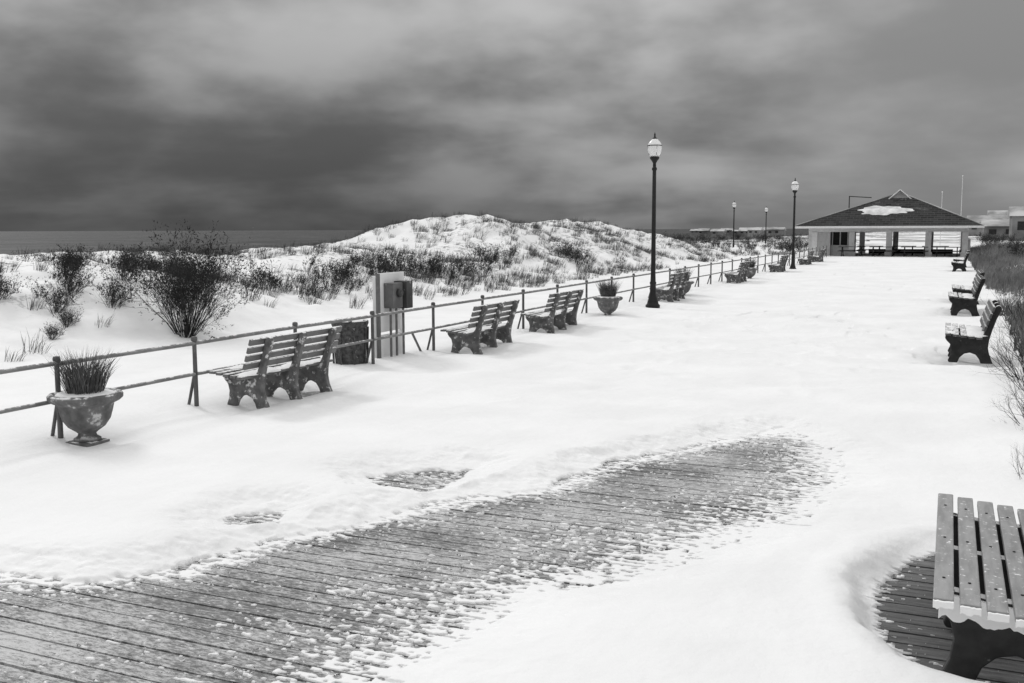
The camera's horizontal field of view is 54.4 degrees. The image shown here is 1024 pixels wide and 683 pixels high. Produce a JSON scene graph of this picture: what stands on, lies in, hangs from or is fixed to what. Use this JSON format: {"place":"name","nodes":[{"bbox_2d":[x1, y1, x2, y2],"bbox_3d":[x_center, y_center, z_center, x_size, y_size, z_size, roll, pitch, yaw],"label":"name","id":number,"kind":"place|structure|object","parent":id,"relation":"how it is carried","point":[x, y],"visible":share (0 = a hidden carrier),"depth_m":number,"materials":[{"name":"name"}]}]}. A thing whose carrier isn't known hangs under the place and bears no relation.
{"place":"outdoors","nodes":[
{"label":"outdoors","id":0,"kind":"place"},
{"bbox_2d":[0,229,869,254],"bbox_3d":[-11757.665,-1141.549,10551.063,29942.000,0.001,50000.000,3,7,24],"label":"sea","id":1,"kind":"structure","parent":0,"point":[30,241],"depth_m":593.11,"materials":[{"name":"liquid"}]},
{"bbox_2d":[0,214,1023,682],"bbox_3d":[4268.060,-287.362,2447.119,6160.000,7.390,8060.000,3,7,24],"label":"snow ground","id":2,"kind":"structure","parent":0,"point":[872,392],"depth_m":9.19,"materials":[{"name":"white snow"}]},
{"bbox_2d":[0,269,24,299],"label":"bush","id":3,"kind":"object","parent":2,"relation":"on","point":[9,289],"visible":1,"depth_m":18.72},
{"bbox_2d":[41,322,65,339],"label":"bush","id":4,"kind":"object","parent":2,"relation":"on","point":[50,332],"visible":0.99,"depth_m":17.39,"materials":[{"name":"grey plant"}]},
{"bbox_2d":[37,281,81,313],"bbox_3d":[-8.450,-0.840,18.595,0.761,0.666,0.965,-1,6,-6],"label":"bush","id":5,"kind":"object","parent":2,"relation":"on","point":[55,301],"visible":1,"depth_m":18.64,"materials":[{"name":"grey plant"}]},
{"bbox_2d":[44,240,91,275],"bbox_3d":[-9.164,-1.691,20.575,0.913,0.799,1.158,-1,6,-6],"label":"bush","id":6,"kind":"object","parent":2,"relation":"on","point":[67,257],"visible":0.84,"depth_m":20.63,"materials":[{"name":"black plant"}]},
{"bbox_2d":[53,306,83,327],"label":"bush","id":7,"kind":"object","parent":2,"relation":"on","point":[65,318],"visible":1,"depth_m":18.04,"materials":[{"name":"grey plant"}]},
{"bbox_2d":[50,257,99,294],"bbox_3d":[-8.646,-1.293,19.618,0.985,0.826,1.205,3,7,24],"label":"bush","id":8,"kind":"object","parent":2,"relation":"on","point":[73,274],"visible":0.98,"depth_m":19.54,"materials":[{"name":"grey plant"}]},
{"bbox_2d":[58,245,94,270],"bbox_3d":[-9.518,-1.843,21.869,0.761,0.666,0.965,-6,8,-40],"label":"bush","id":9,"kind":"object","parent":2,"relation":"on","point":[78,253],"visible":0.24,"depth_m":21.93,"materials":[{"name":"black plant"}]},
{"bbox_2d":[91,271,142,307],"bbox_3d":[-7.661,-1.022,19.340,0.913,0.799,1.158,-1,7,-10],"label":"bush","id":10,"kind":"object","parent":2,"relation":"on","point":[122,293],"visible":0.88,"depth_m":19.39,"materials":[{"name":"grey plant"}]},
{"bbox_2d":[103,244,153,281],"bbox_3d":[-7.889,-1.640,20.477,1.004,0.879,1.273,-2,7,-12],"label":"bush","id":11,"kind":"object","parent":2,"relation":"on","point":[126,264],"visible":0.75,"depth_m":20.53,"materials":[{"name":"grey plant"}]},
{"bbox_2d":[113,240,149,269],"bbox_3d":[-8.245,-1.843,21.741,0.837,0.732,1.061,-4,8,-32],"label":"bush","id":12,"kind":"object","parent":2,"relation":"on","point":[134,255],"visible":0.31,"depth_m":21.79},
{"bbox_2d":[141,250,166,270],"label":"bush","id":13,"kind":"object","parent":2,"relation":"on","point":[148,266],"visible":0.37,"depth_m":23.11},
{"bbox_2d":[159,249,191,274],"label":"bush","id":14,"kind":"object","parent":2,"relation":"on","point":[173,262],"visible":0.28,"depth_m":22.23,"materials":[{"name":"grey plant"}]},
{"bbox_2d":[80,219,280,338],"bbox_3d":[-6.255,-1.273,18.751,3.683,2.499,3.416,3,7,24],"label":"bush","id":15,"kind":"object","parent":2,"relation":"on","point":[206,276],"visible":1,"depth_m":18.71,"materials":[{"name":"plant"}]},
{"bbox_2d":[171,263,201,290],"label":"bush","id":16,"kind":"object","parent":2,"relation":"on","point":[189,277],"visible":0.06,"depth_m":21.39,"materials":[{"name":"black plant"}]},
{"bbox_2d":[13,244,383,300],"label":"dune shrubs","id":17,"kind":"object","parent":2,"relation":"on","point":[42,289],"visible":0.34,"depth_m":26.36,"materials":[{"name":"grey plant"}]},
{"bbox_2d":[209,326,341,408],"bbox_3d":[-2.794,0.288,12.094,0.732,0.843,1.769,3,7,25],"label":"park bench","id":18,"kind":"object","parent":2,"relation":"on","point":[261,381],"visible":0.98,"depth_m":11.92,"materials":[{"name":"paint"}]},
{"bbox_2d":[331,316,368,364],"bbox_3d":[-2.450,0.021,15.094,0.538,0.800,0.540,0,6,1],"label":"trash can","id":19,"kind":"object","parent":2,"relation":"on","point":[354,331],"visible":0.59,"depth_m":14.89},
{"bbox_2d":[0,210,759,361],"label":"dune grass","id":20,"kind":"structure","parent":2,"relation":"on","point":[502,281],"depth_m":39.14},
{"bbox_2d":[372,271,421,357],"bbox_3d":[-1.817,-0.368,16.202,0.342,1.520,1.265,3,7,24],"label":"electrical panel","id":21,"kind":"object","parent":2,"relation":"on","point":[392,291],"visible":0.71,"depth_m":15.90,"materials":[{"name":"grey metal"}]},
{"bbox_2d":[0,246,826,437],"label":"promenade railing","id":22,"kind":"object","parent":2,"relation":"on","point":[295,326],"visible":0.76,"depth_m":13.64,"materials":[{"name":"grey metal"}]},
{"bbox_2d":[219,239,626,302],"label":"dune shrubs","id":23,"kind":"object","parent":2,"relation":"on","point":[345,274],"visible":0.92,"depth_m":33.80,"materials":[{"name":"grey plant"}]},
{"bbox_2d":[440,299,519,354],"bbox_3d":[-0.480,-0.253,17.104,0.735,0.861,1.808,3,7,24],"label":"park bench","id":24,"kind":"object","parent":2,"relation":"on","point":[474,335],"visible":0.89,"depth_m":16.82,"materials":[{"name":"paint"}]},
{"bbox_2d":[520,289,583,333],"bbox_3d":[0.865,-0.600,20.149,0.747,0.861,1.808,3,7,24],"label":"park bench","id":25,"kind":"object","parent":2,"relation":"on","point":[546,319],"visible":0.89,"depth_m":19.85,"materials":[{"name":"paint"}]},
{"bbox_2d":[593,277,623,314],"bbox_3d":[2.260,-0.998,23.174,0.791,1.050,0.765,3,7,24],"label":"planter urn","id":26,"kind":"object","parent":2,"relation":"on","point":[608,300],"visible":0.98,"depth_m":23.02,"materials":[{"name":"concrete"}]},
{"bbox_2d":[645,133,661,307],"bbox_3d":[3.693,-3.146,25.924,0.380,4.530,0.380,3,7,24],"label":"street lamp","id":27,"kind":"object","parent":2,"relation":"on","point":[654,145],"visible":1,"depth_m":25.89,"materials":[{"name":"black metal"}]},
{"bbox_2d":[649,271,688,301],"bbox_3d":[4.538,-1.550,28.477,0.744,0.861,1.806,3,7,24],"label":"park bench","id":28,"kind":"object","parent":2,"relation":"on","point":[671,292],"visible":0.88,"depth_m":28.21,"materials":[{"name":"paint"}]},
{"bbox_2d":[672,268,693,294],"bbox_3d":[5.180,-1.781,30.039,0.791,1.050,0.765,3,7,24],"label":"planter urn","id":29,"kind":"object","parent":2,"relation":"on","point":[688,286],"visible":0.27,"depth_m":29.87,"materials":[{"name":"concrete"}]},
{"bbox_2d":[698,231,710,236],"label":"walls","id":30,"kind":"structure","parent":2,"relation":"on","point":[707,233],"depth_m":367.50,"materials":[{"name":"grey"}]},
{"bbox_2d":[697,228,710,230],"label":"roof","id":31,"kind":"structure","parent":30,"relation":"on","point":[704,229],"depth_m":368.32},
{"bbox_2d":[711,231,725,237],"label":"walls","id":32,"kind":"structure","parent":2,"relation":"on","point":[721,233],"depth_m":321.65,"materials":[{"name":"grey"}]},
{"bbox_2d":[710,229,726,230],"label":"roof","id":33,"kind":"structure","parent":32,"relation":"on","point":[718,230],"depth_m":322.61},
{"bbox_2d":[726,230,732,235],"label":"walls","id":34,"kind":"structure","parent":2,"relation":"on","point":[730,233],"depth_m":399.13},
{"bbox_2d":[732,201,735,244],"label":"street lamp","id":35,"kind":"object","parent":2,"relation":"on","point":[734,205],"visible":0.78,"depth_m":89.85,"materials":[{"name":"black metal"}]},
{"bbox_2d":[663,231,808,254],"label":"dune shrubs","id":36,"kind":"object","parent":2,"relation":"on","point":[787,245],"visible":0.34,"depth_m":91.48,"materials":[{"name":"grey plant"}]},
{"bbox_2d":[723,261,750,282],"bbox_3d":[8.497,-2.579,37.501,0.735,0.861,1.808,3,7,23],"label":"park bench","id":37,"kind":"object","parent":2,"relation":"on","point":[739,275],"visible":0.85,"depth_m":36.99,"materials":[{"name":"paint"}]},
{"bbox_2d":[739,231,747,236],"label":"walls","id":38,"kind":"structure","parent":2,"relation":"on","point":[744,233],"depth_m":368.26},
{"bbox_2d":[744,257,758,278],"bbox_3d":[9.595,-2.923,40.049,0.791,1.050,0.765,3,7,24],"label":"planter urn","id":39,"kind":"object","parent":2,"relation":"on","point":[751,271],"visible":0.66,"depth_m":39.89,"materials":[{"name":"concrete"}]},
{"bbox_2d":[747,230,761,236],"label":"walls","id":40,"kind":"structure","parent":2,"relation":"on","point":[753,233],"depth_m":361.13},
{"bbox_2d":[747,227,762,229],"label":"roof","id":41,"kind":"structure","parent":40,"relation":"on","point":[754,228],"depth_m":362.11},
{"bbox_2d":[765,206,767,242],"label":"street lamp","id":42,"kind":"object","parent":2,"relation":"on","point":[766,209],"visible":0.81,"depth_m":113.12,"materials":[{"name":"black metal"}]},
{"bbox_2d":[766,229,784,236],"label":"walls","id":43,"kind":"structure","parent":2,"relation":"on","point":[780,231],"depth_m":301.15,"materials":[{"name":"grey"}]},
{"bbox_2d":[766,227,785,228],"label":"roof","id":44,"kind":"structure","parent":43,"relation":"on","point":[775,228],"depth_m":302.39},
{"bbox_2d":[684,236,868,254],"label":"dune grass","id":45,"kind":"structure","parent":2,"relation":"on","point":[769,252],"depth_m":97.75,"materials":[{"name":"grey plant"}]},
{"bbox_2d":[767,255,788,271],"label":"park bench","id":46,"kind":"object","parent":2,"relation":"on","point":[780,266],"visible":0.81,"depth_m":45.81,"materials":[{"name":"paint"}]},
{"bbox_2d":[789,178,798,268],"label":"street lamp","id":47,"kind":"object","parent":2,"relation":"on","point":[795,185],"visible":0.95,"depth_m":48.99,"materials":[{"name":"black metal"}]},
{"bbox_2d":[798,251,813,264],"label":"park bench","id":48,"kind":"object","parent":2,"relation":"on","point":[806,261],"visible":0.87,"depth_m":54.71,"materials":[{"name":"paint"}]},
{"bbox_2d":[811,249,825,261],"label":"park bench","id":49,"kind":"object","parent":2,"relation":"on","point":[815,258],"visible":0.73,"depth_m":59.45,"materials":[{"name":"paint"}]},
{"bbox_2d":[839,246,865,255],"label":"picnic table","id":50,"kind":"object","parent":2,"relation":"on","point":[842,250],"visible":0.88,"depth_m":72.11,"materials":[{"name":"black wood"}]},
{"bbox_2d":[858,246,883,254],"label":"picnic table","id":51,"kind":"object","parent":2,"relation":"on","point":[871,249],"visible":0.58,"depth_m":75.03,"materials":[{"name":"black wood"}]},
{"bbox_2d":[870,247,896,256],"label":"picnic table","id":52,"kind":"object","parent":2,"relation":"on","point":[873,250],"visible":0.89,"depth_m":71.30,"materials":[{"name":"black wood"}]},
{"bbox_2d":[795,189,984,256],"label":"pavilion","id":53,"kind":"structure","parent":2,"relation":"on","point":[897,212],"depth_m":72.03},
{"bbox_2d":[893,246,915,255],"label":"picnic table","id":54,"kind":"object","parent":2,"relation":"on","point":[903,249],"visible":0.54,"depth_m":73.49,"materials":[{"name":"black wood"}]},
{"bbox_2d":[900,247,927,256],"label":"picnic table","id":55,"kind":"object","parent":2,"relation":"on","point":[904,251],"visible":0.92,"depth_m":69.56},
{"bbox_2d":[922,246,948,255],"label":"picnic table","id":56,"kind":"object","parent":2,"relation":"on","point":[938,250],"visible":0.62,"depth_m":72.25,"materials":[{"name":"black wood"}]},
{"bbox_2d":[933,247,960,256],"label":"picnic table","id":57,"kind":"object","parent":2,"relation":"on","point":[936,251],"visible":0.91,"depth_m":68.78,"materials":[{"name":"black wood"}]},
{"bbox_2d":[951,252,968,271],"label":"park bench","id":58,"kind":"object","parent":2,"relation":"on","point":[958,265],"visible":0.99,"depth_m":46.21,"materials":[{"name":"grey wood"}]},
{"bbox_2d":[959,175,962,244],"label":"flagpole","id":59,"kind":"object","parent":2,"relation":"on","point":[961,204],"visible":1,"depth_m":117.55,"materials":[{"name":"white metal"}]},
{"bbox_2d":[953,250,969,266],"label":"park bench","id":60,"kind":"object","parent":2,"relation":"on","point":[960,259],"visible":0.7,"depth_m":50.79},
{"bbox_2d":[948,275,985,315],"bbox_3d":[10.851,-1.110,23.804,0.765,0.888,1.864,3,7,23],"label":"park bench","id":61,"kind":"object","parent":2,"relation":"on","point":[966,301],"visible":0.99,"depth_m":23.22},
{"bbox_2d":[952,270,984,304],"bbox_3d":[12.334,-1.470,26.955,0.758,0.888,1.863,3,7,23],"label":"park bench","id":62,"kind":"object","parent":2,"relation":"on","point":[961,289],"visible":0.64,"depth_m":26.44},
{"bbox_2d":[945,299,1001,363],"bbox_3d":[7.229,-0.182,15.670,0.765,0.888,1.862,3,7,23],"label":"park bench","id":63,"kind":"object","parent":2,"relation":"on","point":[962,339],"visible":1,"depth_m":15.10,"materials":[{"name":"grey wood"}]},
{"bbox_2d":[968,228,982,235],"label":"walls","id":64,"kind":"structure","parent":2,"relation":"on","point":[977,231],"depth_m":191.31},
{"bbox_2d":[965,240,1023,361],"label":"dune grass","id":65,"kind":"structure","parent":2,"relation":"on","point":[989,261],"depth_m":34.88,"materials":[{"name":"plant"}]},
{"bbox_2d":[982,226,1008,239],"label":"walls","id":66,"kind":"structure","parent":2,"relation":"on","point":[1000,230],"depth_m":131.56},
{"bbox_2d":[989,229,996,233],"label":"window","id":67,"kind":"structure","parent":66,"relation":"attached to","point":[992,231],"depth_m":131.78,"materials":[{"name":"black glass"}]},
{"bbox_2d":[981,219,1009,225],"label":"roof","id":68,"kind":"structure","parent":66,"relation":"on","point":[995,222],"depth_m":132.81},
{"bbox_2d":[974,232,1023,255],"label":"dune shrubs","id":69,"kind":"object","parent":2,"relation":"on","point":[984,240],"visible":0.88,"depth_m":87.05,"materials":[{"name":"black plant"}]},
{"bbox_2d":[974,317,1023,379],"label":"bare bush","id":70,"kind":"object","parent":2,"relation":"on","point":[1001,349],"visible":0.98,"depth_m":13.21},
{"bbox_2d":[979,282,1023,340],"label":"bare bush","id":71,"kind":"object","parent":2,"relation":"on","point":[1017,303],"visible":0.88,"depth_m":16.93,"materials":[{"name":"grey plant"}]},
{"bbox_2d":[987,374,1023,430],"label":"bare bush","id":72,"kind":"object","parent":2,"relation":"on","point":[1015,402],"visible":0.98,"depth_m":10.19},
{"bbox_2d":[993,340,1023,390],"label":"bare bush","id":73,"kind":"object","parent":2,"relation":"on","point":[1012,370],"visible":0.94,"depth_m":12.17,"materials":[{"name":"grey plant"}]},
{"bbox_2d":[993,313,1023,362],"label":"bare bush","id":74,"kind":"object","parent":2,"relation":"on","point":[999,329],"visible":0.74,"depth_m":15.09,"materials":[{"name":"grey plant"}]},
{"bbox_2d":[995,364,1023,407],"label":"bare bush","id":75,"kind":"object","parent":2,"relation":"on","point":[1019,382],"visible":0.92,"depth_m":11.00,"materials":[{"name":"plant"}]},
{"bbox_2d":[996,279,1023,321],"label":"bare bush","id":76,"kind":"object","parent":2,"relation":"on","point":[1012,303],"visible":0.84,"depth_m":19.88,"materials":[{"name":"grey plant"}]},
{"bbox_2d":[1008,216,1023,240],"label":"walls","id":77,"kind":"structure","parent":2,"relation":"on","point":[1013,224],"depth_m":120.00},
{"bbox_2d":[1007,206,1023,216],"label":"roof","id":78,"kind":"structure","parent":77,"relation":"on","point":[1015,210],"depth_m":121.15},
{"bbox_2d":[1017,221,1023,229],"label":"window","id":79,"kind":"structure","parent":77,"relation":"attached to","point":[1020,225],"depth_m":119.74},
{"bbox_2d":[1010,437,1023,477],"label":"bare bush","id":80,"kind":"object","parent":2,"relation":"on","point":[1017,454],"visible":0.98,"depth_m":8.01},
{"bbox_2d":[0,391,1023,682],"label":"boardwalk","id":81,"kind":"structure","parent":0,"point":[914,613],"depth_m":5.73,"materials":[{"name":"wood"}]},
{"bbox_2d":[44,346,122,446],"bbox_3d":[-4.102,0.539,9.617,0.791,1.050,0.765,3,7,24],"label":"planter urn","id":82,"kind":"object","parent":81,"relation":"on","point":[83,401],"visible":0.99,"depth_m":9.48,"materials":[{"name":"concrete"}]},
{"bbox_2d":[933,493,1023,679],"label":"park bench","id":83,"kind":"object","parent":81,"relation":"on","point":[978,595],"visible":0.98,"depth_m":4.57,"materials":[{"name":"grey wood"}]},
{"bbox_2d":[0,0,1023,230],"label":"sky","id":84,"kind":"structure","parent":0,"point":[116,115],"materials":[{"name":"grey"}]},
{"bbox_2d":[967,215,1009,222],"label":"roof","id":85,"kind":"structure","parent":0,"point":[977,218],"depth_m":191.83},
{"bbox_2d":[987,210,1007,214],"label":"roof","id":86,"kind":"structure","parent":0,"point":[997,212],"depth_m":217.78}
]}

